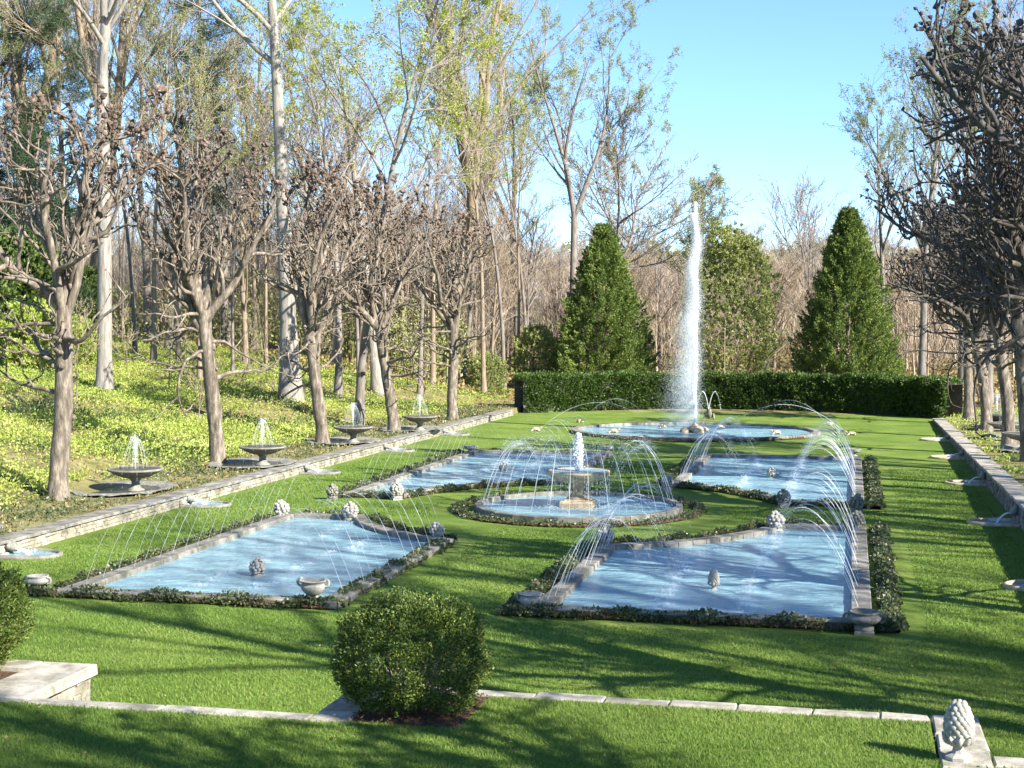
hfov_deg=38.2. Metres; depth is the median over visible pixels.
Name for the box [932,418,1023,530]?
retaining wall
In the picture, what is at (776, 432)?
stone turtle
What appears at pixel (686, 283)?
distant tree
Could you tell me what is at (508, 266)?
bare tree
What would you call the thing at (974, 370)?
distant tree
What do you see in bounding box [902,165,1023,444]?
pollarded tree
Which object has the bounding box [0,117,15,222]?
slender tree
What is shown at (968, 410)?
pollarded tree
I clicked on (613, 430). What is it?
stone turtle
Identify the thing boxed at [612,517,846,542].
ivy border
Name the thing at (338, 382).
maple tree
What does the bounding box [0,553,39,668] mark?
boxwood bush
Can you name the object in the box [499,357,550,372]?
wooden fence
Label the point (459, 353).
sapling
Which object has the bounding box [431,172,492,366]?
slender tree
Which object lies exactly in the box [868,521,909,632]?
ivy border
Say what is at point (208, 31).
pine tree
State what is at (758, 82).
sky
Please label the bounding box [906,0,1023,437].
pollarded tree
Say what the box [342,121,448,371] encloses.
bare tree
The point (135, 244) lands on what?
wood
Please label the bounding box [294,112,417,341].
bare tree
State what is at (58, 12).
pine tree
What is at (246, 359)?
sapling
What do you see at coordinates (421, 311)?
bare tree
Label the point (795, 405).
spout jet
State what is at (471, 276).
bare tree
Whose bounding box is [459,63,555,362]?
slender tree
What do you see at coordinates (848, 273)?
conifer
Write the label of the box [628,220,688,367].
distant tree
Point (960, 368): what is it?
leafing tree
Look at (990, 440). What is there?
bed plants
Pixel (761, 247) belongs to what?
distant tree
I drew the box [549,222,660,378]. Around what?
conifer
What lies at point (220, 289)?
slender tree
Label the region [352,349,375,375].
sapling
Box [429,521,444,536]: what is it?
fruit finial
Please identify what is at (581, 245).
distant tree
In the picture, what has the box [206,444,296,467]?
bowl fountain
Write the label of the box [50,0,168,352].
slender tree
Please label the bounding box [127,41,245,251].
bare tree
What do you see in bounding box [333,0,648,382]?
forked tree
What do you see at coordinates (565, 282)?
distant tree
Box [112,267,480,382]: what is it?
wood
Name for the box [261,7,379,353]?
slender tree
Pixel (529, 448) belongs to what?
ivy border
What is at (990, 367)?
bare tree
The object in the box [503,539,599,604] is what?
ivy border
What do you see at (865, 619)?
garden urn
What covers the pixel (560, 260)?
distant tree
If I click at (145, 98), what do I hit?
woodland tree
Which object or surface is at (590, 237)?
distant tree
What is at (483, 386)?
slender tree
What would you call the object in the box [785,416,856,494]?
jet row
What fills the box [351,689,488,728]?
soil
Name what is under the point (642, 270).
distant tree
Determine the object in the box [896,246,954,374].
distant tree
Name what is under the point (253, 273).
slender tree
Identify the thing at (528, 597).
garden urn
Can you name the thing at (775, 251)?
distant tree
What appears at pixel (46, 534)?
retaining wall
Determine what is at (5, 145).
slender tree
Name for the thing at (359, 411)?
maple tree
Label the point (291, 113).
slender tree
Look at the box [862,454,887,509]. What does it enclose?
ivy border
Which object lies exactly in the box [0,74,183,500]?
pollarded tree
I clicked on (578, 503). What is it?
tiered fountain
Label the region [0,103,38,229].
pine tree
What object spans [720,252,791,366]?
distant tree
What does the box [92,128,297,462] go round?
pollarded tree
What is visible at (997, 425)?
bowl fountain
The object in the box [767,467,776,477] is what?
fruit finial
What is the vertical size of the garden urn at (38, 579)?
0.579 m
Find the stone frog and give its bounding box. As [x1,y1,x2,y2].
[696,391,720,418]
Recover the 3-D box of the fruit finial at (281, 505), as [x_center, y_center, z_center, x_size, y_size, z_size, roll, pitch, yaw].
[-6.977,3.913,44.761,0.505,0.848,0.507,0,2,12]
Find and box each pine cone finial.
[707,569,719,589]
[941,699,975,762]
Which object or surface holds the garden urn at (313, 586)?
on the garden pool at (287, 568)
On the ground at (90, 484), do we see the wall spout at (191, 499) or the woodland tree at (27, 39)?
the woodland tree at (27, 39)
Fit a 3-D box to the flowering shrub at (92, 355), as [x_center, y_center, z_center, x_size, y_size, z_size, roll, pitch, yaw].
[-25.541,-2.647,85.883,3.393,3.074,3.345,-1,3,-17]
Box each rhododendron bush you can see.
[0,223,79,346]
[0,246,31,341]
[0,262,97,342]
[509,323,559,379]
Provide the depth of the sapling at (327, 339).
100.30 m
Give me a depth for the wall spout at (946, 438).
74.39 m
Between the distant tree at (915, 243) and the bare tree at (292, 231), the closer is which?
the bare tree at (292, 231)
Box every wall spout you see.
[0,538,62,559]
[180,492,231,507]
[299,462,340,474]
[380,442,414,451]
[440,427,469,435]
[919,433,949,441]
[929,448,964,459]
[944,470,986,486]
[966,504,1019,527]
[1002,579,1023,591]
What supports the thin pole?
on the ground at (90, 484)
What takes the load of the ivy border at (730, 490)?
on the lawn at (890, 441)
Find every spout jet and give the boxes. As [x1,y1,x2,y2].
[545,402,643,424]
[739,404,842,429]
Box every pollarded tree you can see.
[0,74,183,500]
[0,157,51,244]
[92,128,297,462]
[235,147,389,442]
[290,173,460,431]
[386,205,516,420]
[859,98,1023,461]
[877,173,1008,432]
[878,201,1013,421]
[901,0,1023,355]
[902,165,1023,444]
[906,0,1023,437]
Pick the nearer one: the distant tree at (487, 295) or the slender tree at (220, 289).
the slender tree at (220, 289)
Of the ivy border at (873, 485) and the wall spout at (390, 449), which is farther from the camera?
the wall spout at (390, 449)
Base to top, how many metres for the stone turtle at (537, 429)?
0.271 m
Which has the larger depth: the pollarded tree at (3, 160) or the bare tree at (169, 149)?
the bare tree at (169, 149)
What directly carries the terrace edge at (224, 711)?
on the lawn at (890, 441)
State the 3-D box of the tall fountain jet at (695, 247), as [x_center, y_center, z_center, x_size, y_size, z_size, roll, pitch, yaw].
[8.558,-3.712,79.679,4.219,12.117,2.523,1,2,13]
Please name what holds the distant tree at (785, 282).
on the ground at (90, 484)
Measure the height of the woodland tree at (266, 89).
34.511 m
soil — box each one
[0,669,17,679]
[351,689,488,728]
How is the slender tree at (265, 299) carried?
on the ground at (90, 484)
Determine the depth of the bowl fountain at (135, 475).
49.21 m
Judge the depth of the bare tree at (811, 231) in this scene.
147.18 m
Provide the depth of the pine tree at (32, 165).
91.80 m
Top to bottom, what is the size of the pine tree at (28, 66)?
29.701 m
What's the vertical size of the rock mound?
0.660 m
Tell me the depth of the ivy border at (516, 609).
29.38 m
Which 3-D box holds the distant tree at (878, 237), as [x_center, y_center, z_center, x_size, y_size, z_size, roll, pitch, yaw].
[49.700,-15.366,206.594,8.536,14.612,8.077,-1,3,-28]
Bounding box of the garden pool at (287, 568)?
[57,512,453,608]
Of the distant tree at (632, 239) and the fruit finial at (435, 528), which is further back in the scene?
the distant tree at (632, 239)
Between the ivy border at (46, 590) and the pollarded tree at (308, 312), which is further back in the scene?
the pollarded tree at (308, 312)
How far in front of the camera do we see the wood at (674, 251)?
268.63 m
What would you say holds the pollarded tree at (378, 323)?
on the ground at (90, 484)
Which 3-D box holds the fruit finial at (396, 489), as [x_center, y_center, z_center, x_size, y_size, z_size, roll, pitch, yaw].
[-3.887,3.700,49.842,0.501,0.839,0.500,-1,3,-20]
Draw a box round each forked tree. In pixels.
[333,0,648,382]
[381,39,561,281]
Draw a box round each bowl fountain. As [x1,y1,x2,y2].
[70,466,176,495]
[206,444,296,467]
[308,425,380,444]
[378,415,443,431]
[972,414,1016,429]
[981,422,1018,440]
[994,431,1019,451]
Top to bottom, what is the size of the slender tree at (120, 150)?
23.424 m
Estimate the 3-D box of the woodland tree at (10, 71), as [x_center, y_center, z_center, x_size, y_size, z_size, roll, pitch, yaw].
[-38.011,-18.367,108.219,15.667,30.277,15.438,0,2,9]
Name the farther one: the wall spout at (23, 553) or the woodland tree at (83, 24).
the woodland tree at (83, 24)
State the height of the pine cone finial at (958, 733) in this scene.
0.705 m
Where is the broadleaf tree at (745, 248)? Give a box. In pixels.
[650,220,794,378]
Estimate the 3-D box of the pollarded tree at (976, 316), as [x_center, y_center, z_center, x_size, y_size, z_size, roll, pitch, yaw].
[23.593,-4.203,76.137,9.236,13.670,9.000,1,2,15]
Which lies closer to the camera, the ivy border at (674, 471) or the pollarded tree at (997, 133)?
the pollarded tree at (997, 133)
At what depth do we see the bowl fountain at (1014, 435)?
63.69 m
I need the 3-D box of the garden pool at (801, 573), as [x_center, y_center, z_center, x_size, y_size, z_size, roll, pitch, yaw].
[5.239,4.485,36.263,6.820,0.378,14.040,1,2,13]
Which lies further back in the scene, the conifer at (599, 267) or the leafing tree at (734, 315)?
the leafing tree at (734, 315)
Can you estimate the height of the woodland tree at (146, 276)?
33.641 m
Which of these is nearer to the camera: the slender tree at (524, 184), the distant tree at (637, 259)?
the slender tree at (524, 184)
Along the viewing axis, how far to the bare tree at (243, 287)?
96.69 m
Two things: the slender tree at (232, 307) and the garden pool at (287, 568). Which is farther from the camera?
the slender tree at (232, 307)
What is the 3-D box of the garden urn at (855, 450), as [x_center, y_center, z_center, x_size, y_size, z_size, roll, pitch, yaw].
[14.967,3.145,64.730,0.540,0.620,0.540,-2,3,-32]
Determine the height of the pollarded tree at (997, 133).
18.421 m
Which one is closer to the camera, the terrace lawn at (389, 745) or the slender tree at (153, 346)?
the terrace lawn at (389, 745)
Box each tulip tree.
[38,0,127,390]
[174,0,304,402]
[245,6,420,394]
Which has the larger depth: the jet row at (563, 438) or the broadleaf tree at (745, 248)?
the broadleaf tree at (745, 248)
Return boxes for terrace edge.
[25,698,312,720]
[309,687,936,752]
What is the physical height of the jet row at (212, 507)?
1.965 m
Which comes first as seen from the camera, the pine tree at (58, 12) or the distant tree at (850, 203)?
the pine tree at (58, 12)
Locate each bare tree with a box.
[111,14,251,347]
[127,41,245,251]
[178,64,322,367]
[249,81,351,350]
[289,79,405,365]
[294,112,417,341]
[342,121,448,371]
[345,119,467,394]
[418,139,525,379]
[450,198,533,376]
[497,196,561,350]
[543,79,752,362]
[756,164,846,351]
[850,0,1023,405]
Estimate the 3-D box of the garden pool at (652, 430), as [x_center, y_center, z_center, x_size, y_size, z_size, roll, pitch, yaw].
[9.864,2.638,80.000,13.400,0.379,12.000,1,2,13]
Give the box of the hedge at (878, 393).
[513,368,963,417]
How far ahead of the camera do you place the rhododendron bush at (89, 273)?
98.67 m
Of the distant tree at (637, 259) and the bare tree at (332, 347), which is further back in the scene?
the distant tree at (637, 259)
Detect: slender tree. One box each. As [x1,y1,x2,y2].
[0,1,72,207]
[0,43,29,293]
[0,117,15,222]
[9,43,96,344]
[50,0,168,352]
[71,86,133,191]
[75,0,209,361]
[94,103,163,336]
[109,35,246,381]
[118,0,288,364]
[136,9,271,351]
[192,74,300,364]
[195,143,256,343]
[203,91,274,375]
[206,0,349,365]
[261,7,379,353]
[300,84,380,380]
[359,13,508,395]
[392,0,551,386]
[430,43,506,388]
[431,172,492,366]
[448,103,561,360]
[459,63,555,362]
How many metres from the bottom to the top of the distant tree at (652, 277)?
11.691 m
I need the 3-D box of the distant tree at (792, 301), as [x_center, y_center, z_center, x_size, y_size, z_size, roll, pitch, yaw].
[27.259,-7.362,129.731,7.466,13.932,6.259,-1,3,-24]
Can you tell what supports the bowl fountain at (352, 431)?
on the ground at (90, 484)
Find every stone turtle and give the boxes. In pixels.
[531,426,541,430]
[608,428,620,432]
[770,430,780,434]
[845,431,855,435]
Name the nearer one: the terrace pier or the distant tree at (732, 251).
the terrace pier
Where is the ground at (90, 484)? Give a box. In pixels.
[0,288,1023,534]
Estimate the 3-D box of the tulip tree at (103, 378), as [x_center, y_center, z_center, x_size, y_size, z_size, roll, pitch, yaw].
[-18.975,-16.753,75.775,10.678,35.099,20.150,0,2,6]
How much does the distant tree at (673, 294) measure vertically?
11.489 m
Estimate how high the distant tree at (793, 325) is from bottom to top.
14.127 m
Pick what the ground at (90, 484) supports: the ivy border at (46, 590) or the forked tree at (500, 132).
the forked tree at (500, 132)
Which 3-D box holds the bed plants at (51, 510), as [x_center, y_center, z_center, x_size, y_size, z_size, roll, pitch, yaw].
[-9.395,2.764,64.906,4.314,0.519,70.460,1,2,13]
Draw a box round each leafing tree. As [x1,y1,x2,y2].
[391,31,586,365]
[453,0,682,342]
[644,162,739,371]
[717,251,754,363]
[823,0,1017,375]
[839,79,962,315]
[863,0,1015,386]
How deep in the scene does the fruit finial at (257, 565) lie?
34.55 m
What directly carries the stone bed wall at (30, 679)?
on the lawn at (890, 441)
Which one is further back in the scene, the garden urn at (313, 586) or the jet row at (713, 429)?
the jet row at (713, 429)
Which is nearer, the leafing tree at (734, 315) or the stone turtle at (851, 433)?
the stone turtle at (851, 433)
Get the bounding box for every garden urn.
[23,573,51,585]
[296,577,329,598]
[462,445,477,451]
[516,591,545,606]
[600,446,613,451]
[842,608,886,635]
[846,448,861,455]
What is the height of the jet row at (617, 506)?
1.980 m
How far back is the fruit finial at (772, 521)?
41.87 m
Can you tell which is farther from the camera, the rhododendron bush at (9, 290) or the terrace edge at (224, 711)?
the rhododendron bush at (9, 290)
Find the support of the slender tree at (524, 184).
on the ground at (90, 484)
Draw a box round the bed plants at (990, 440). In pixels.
[942,407,1023,486]
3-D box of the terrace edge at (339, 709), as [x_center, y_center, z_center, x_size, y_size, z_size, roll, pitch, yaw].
[1.618,4.736,18.969,8.238,0.968,2.040,1,2,13]
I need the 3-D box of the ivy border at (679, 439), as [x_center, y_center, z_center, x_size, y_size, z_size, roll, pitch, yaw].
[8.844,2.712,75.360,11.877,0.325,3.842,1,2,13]
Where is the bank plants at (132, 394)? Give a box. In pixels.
[0,336,512,509]
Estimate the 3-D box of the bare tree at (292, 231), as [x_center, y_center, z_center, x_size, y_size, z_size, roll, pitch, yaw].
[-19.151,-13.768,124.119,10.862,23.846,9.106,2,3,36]
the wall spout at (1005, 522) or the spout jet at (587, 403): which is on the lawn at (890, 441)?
the wall spout at (1005, 522)
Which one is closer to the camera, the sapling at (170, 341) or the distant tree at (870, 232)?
the sapling at (170, 341)
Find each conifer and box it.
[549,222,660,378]
[787,206,913,378]
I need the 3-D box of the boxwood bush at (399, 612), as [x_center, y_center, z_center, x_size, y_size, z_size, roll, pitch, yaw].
[-1.327,3.484,19.413,2.161,1.630,2.085,-2,3,-44]
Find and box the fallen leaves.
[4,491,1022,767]
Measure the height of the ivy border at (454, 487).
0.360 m
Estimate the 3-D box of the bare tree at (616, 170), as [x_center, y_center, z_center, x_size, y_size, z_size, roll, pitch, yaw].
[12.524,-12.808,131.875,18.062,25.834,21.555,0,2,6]
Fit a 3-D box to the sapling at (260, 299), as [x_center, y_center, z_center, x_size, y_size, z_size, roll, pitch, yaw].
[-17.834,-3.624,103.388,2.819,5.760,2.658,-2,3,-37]
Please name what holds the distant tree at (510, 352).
on the ground at (90, 484)
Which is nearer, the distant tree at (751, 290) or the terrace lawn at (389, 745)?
the terrace lawn at (389, 745)
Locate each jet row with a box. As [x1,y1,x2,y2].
[86,457,350,582]
[241,472,442,586]
[361,413,512,486]
[503,415,601,471]
[548,481,695,602]
[678,416,760,479]
[740,467,858,606]
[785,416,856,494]
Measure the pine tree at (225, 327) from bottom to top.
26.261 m
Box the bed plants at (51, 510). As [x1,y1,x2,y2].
[0,401,516,534]
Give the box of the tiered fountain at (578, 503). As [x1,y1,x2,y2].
[474,432,682,522]
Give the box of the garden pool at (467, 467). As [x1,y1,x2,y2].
[345,449,612,497]
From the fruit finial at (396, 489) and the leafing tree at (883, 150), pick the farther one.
the leafing tree at (883, 150)
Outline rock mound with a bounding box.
[680,424,708,432]
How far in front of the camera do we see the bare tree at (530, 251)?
129.83 m
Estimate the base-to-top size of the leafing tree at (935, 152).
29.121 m
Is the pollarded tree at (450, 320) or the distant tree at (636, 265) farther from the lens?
the distant tree at (636, 265)
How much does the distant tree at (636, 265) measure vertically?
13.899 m
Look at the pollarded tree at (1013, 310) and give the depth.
58.46 m
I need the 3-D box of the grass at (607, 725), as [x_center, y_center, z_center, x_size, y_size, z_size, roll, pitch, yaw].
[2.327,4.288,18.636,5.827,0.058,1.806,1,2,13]
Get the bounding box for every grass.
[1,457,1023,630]
[460,695,936,759]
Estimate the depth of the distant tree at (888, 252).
171.25 m
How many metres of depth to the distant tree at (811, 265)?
165.74 m
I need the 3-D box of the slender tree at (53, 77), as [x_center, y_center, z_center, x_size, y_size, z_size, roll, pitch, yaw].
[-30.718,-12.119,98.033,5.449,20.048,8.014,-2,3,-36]
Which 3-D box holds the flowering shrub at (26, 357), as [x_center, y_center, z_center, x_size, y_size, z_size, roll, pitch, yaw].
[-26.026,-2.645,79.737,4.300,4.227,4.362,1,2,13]
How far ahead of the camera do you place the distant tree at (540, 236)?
227.05 m
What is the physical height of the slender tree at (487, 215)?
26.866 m
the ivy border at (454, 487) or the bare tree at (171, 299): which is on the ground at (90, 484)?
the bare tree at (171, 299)
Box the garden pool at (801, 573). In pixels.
[530,523,871,622]
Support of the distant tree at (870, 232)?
on the ground at (90, 484)
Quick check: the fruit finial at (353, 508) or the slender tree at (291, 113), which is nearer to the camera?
the fruit finial at (353, 508)
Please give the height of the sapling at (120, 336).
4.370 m
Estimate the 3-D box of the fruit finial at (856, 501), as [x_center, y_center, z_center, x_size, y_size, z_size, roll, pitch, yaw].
[10.842,3.842,46.468,0.500,0.839,0.501,-1,3,-27]
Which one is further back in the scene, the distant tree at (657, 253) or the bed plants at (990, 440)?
the distant tree at (657, 253)
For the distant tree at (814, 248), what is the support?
on the ground at (90, 484)
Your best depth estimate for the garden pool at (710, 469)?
57.50 m
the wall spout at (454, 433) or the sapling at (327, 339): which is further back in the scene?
the sapling at (327, 339)
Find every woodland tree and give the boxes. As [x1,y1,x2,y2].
[0,0,86,80]
[0,0,99,116]
[0,0,137,128]
[0,0,220,336]
[11,0,225,337]
[96,0,282,343]
[194,0,342,347]
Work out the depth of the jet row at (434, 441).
57.73 m
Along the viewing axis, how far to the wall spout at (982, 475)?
54.43 m
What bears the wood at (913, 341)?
on the ground at (90, 484)
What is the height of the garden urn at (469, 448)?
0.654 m
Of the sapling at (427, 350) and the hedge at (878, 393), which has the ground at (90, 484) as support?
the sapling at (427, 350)
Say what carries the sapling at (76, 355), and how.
on the ground at (90, 484)
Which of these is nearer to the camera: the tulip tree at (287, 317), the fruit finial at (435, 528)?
the fruit finial at (435, 528)
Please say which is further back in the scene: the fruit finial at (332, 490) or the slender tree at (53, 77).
the slender tree at (53, 77)
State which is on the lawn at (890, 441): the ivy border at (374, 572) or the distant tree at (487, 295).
the ivy border at (374, 572)
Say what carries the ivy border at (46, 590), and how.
on the lawn at (890, 441)
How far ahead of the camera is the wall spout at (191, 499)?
48.24 m
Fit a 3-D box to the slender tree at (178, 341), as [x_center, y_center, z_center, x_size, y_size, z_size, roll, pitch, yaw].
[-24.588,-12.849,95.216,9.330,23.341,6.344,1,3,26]
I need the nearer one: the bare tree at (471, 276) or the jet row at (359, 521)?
the jet row at (359, 521)
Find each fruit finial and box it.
[249,557,265,576]
[273,499,289,514]
[326,483,337,499]
[342,501,358,520]
[389,481,403,499]
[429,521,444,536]
[498,461,507,471]
[596,525,614,547]
[660,474,673,491]
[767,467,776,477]
[767,510,785,531]
[776,488,790,507]
[847,510,865,530]
[849,493,864,512]
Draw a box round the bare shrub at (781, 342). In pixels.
[742,337,787,372]
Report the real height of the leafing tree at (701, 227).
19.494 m
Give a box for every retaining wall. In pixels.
[0,409,513,554]
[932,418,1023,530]
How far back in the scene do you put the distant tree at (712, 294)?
169.59 m
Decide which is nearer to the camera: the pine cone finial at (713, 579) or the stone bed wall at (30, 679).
the stone bed wall at (30, 679)
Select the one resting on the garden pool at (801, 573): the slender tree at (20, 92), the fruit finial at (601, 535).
the fruit finial at (601, 535)
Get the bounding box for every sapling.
[52,297,108,409]
[112,307,139,373]
[149,301,192,391]
[183,332,226,424]
[230,315,267,386]
[236,292,277,364]
[319,310,344,362]
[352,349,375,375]
[414,347,432,374]
[442,321,470,381]
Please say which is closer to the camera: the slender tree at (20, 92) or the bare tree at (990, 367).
the bare tree at (990, 367)
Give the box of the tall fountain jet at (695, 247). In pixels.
[691,202,699,424]
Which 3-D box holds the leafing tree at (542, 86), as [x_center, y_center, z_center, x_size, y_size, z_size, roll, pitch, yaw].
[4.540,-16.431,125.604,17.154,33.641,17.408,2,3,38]
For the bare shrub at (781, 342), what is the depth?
112.52 m
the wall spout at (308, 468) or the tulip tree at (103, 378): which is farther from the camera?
the tulip tree at (103, 378)
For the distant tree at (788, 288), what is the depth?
137.35 m
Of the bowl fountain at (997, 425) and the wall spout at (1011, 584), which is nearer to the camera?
the wall spout at (1011, 584)
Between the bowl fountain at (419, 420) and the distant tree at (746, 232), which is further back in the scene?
the distant tree at (746, 232)
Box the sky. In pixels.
[0,0,1023,304]
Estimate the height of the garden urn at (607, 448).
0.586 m
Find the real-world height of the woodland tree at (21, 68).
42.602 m
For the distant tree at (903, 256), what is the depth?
134.66 m
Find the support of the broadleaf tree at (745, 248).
on the ground at (90, 484)
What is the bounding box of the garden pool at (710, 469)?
[672,453,863,505]
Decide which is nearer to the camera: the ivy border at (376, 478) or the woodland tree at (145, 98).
the ivy border at (376, 478)
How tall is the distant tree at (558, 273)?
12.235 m
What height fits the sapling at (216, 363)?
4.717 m
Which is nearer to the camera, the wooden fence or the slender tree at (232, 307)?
the slender tree at (232, 307)
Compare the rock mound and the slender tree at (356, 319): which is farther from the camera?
the slender tree at (356, 319)
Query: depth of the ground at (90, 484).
67.94 m
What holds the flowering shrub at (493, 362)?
on the ground at (90, 484)
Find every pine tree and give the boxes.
[0,0,74,226]
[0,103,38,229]
[0,119,97,316]
[7,0,114,252]
[133,0,275,332]
[188,36,275,343]
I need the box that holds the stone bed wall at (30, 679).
[0,659,97,702]
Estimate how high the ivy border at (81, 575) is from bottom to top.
0.380 m
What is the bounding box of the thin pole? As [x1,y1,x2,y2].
[724,328,725,371]
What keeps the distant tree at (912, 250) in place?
on the ground at (90, 484)
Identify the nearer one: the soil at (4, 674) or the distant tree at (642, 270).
the soil at (4, 674)
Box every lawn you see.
[0,411,1023,759]
[0,671,994,767]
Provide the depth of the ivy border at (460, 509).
44.41 m
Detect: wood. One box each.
[0,139,554,370]
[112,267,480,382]
[436,235,1014,377]
[553,234,919,306]
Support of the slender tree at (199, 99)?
on the ground at (90, 484)
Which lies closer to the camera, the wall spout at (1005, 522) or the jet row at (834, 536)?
the jet row at (834, 536)
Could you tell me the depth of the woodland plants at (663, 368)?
135.26 m
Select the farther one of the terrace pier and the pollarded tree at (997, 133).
the pollarded tree at (997, 133)
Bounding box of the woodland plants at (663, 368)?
[114,328,1017,406]
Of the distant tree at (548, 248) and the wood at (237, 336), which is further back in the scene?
the distant tree at (548, 248)
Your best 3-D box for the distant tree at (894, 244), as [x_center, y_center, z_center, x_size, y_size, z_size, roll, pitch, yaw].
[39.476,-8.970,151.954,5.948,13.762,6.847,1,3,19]
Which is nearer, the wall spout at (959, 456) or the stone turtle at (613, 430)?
the wall spout at (959, 456)
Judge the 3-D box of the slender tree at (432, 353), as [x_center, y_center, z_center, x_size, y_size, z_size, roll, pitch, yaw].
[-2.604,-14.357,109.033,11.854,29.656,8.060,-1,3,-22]
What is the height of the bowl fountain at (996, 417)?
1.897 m
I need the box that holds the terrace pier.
[931,715,1023,767]
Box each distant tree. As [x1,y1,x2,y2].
[462,234,510,352]
[494,242,547,365]
[526,219,566,310]
[526,252,569,338]
[534,240,577,346]
[539,242,577,327]
[556,216,597,268]
[560,242,600,317]
[565,233,592,258]
[619,220,639,273]
[621,236,654,301]
[626,236,667,323]
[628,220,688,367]
[628,248,641,287]
[639,251,686,353]
[642,246,673,295]
[658,256,690,341]
[665,246,717,367]
[706,242,738,346]
[717,219,771,342]
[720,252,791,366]
[729,220,783,335]
[744,221,775,278]
[746,238,813,368]
[765,228,815,336]
[768,230,798,322]
[771,246,806,338]
[774,232,831,365]
[783,238,825,296]
[790,220,830,285]
[809,193,895,365]
[862,214,886,341]
[866,223,890,264]
[873,233,916,354]
[874,233,916,315]
[874,236,899,304]
[896,243,939,361]
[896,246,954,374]
[908,217,935,260]
[973,315,1008,378]
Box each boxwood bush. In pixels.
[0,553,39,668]
[323,586,495,717]
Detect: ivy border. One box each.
[24,582,330,609]
[53,512,275,586]
[302,508,458,540]
[318,537,454,608]
[337,477,554,498]
[338,448,463,491]
[450,488,707,527]
[480,447,596,451]
[495,601,898,632]
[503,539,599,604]
[579,431,803,441]
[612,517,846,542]
[654,453,699,485]
[675,480,872,507]
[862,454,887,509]
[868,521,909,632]
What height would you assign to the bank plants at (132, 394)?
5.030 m
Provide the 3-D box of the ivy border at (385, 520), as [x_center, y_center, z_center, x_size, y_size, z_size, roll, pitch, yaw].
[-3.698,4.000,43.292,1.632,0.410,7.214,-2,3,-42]
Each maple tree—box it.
[208,0,425,396]
[239,0,563,424]
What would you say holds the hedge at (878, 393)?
on the lawn at (890, 441)
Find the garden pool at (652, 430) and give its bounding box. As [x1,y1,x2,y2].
[571,422,820,439]
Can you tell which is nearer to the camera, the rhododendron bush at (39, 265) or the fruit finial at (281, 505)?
the fruit finial at (281, 505)
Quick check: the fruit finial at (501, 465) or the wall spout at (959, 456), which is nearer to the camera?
the fruit finial at (501, 465)
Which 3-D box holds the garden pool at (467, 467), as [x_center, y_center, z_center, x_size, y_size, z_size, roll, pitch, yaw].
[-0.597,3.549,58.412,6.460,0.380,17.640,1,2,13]
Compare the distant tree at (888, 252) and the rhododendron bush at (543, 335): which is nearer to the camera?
the rhododendron bush at (543, 335)
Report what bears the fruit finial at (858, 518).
on the garden pool at (801, 573)
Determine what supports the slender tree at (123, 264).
on the ground at (90, 484)
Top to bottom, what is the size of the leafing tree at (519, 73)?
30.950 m
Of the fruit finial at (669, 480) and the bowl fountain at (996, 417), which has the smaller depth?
the fruit finial at (669, 480)
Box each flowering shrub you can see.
[0,296,73,371]
[47,314,96,361]
[465,349,508,390]
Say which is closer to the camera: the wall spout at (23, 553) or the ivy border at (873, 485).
the wall spout at (23, 553)
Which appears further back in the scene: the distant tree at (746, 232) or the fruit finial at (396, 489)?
the distant tree at (746, 232)
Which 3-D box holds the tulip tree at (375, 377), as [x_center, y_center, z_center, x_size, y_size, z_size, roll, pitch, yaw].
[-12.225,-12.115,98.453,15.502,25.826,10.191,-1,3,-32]
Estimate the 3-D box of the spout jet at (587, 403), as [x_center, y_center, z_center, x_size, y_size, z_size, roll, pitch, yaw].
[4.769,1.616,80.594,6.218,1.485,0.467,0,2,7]

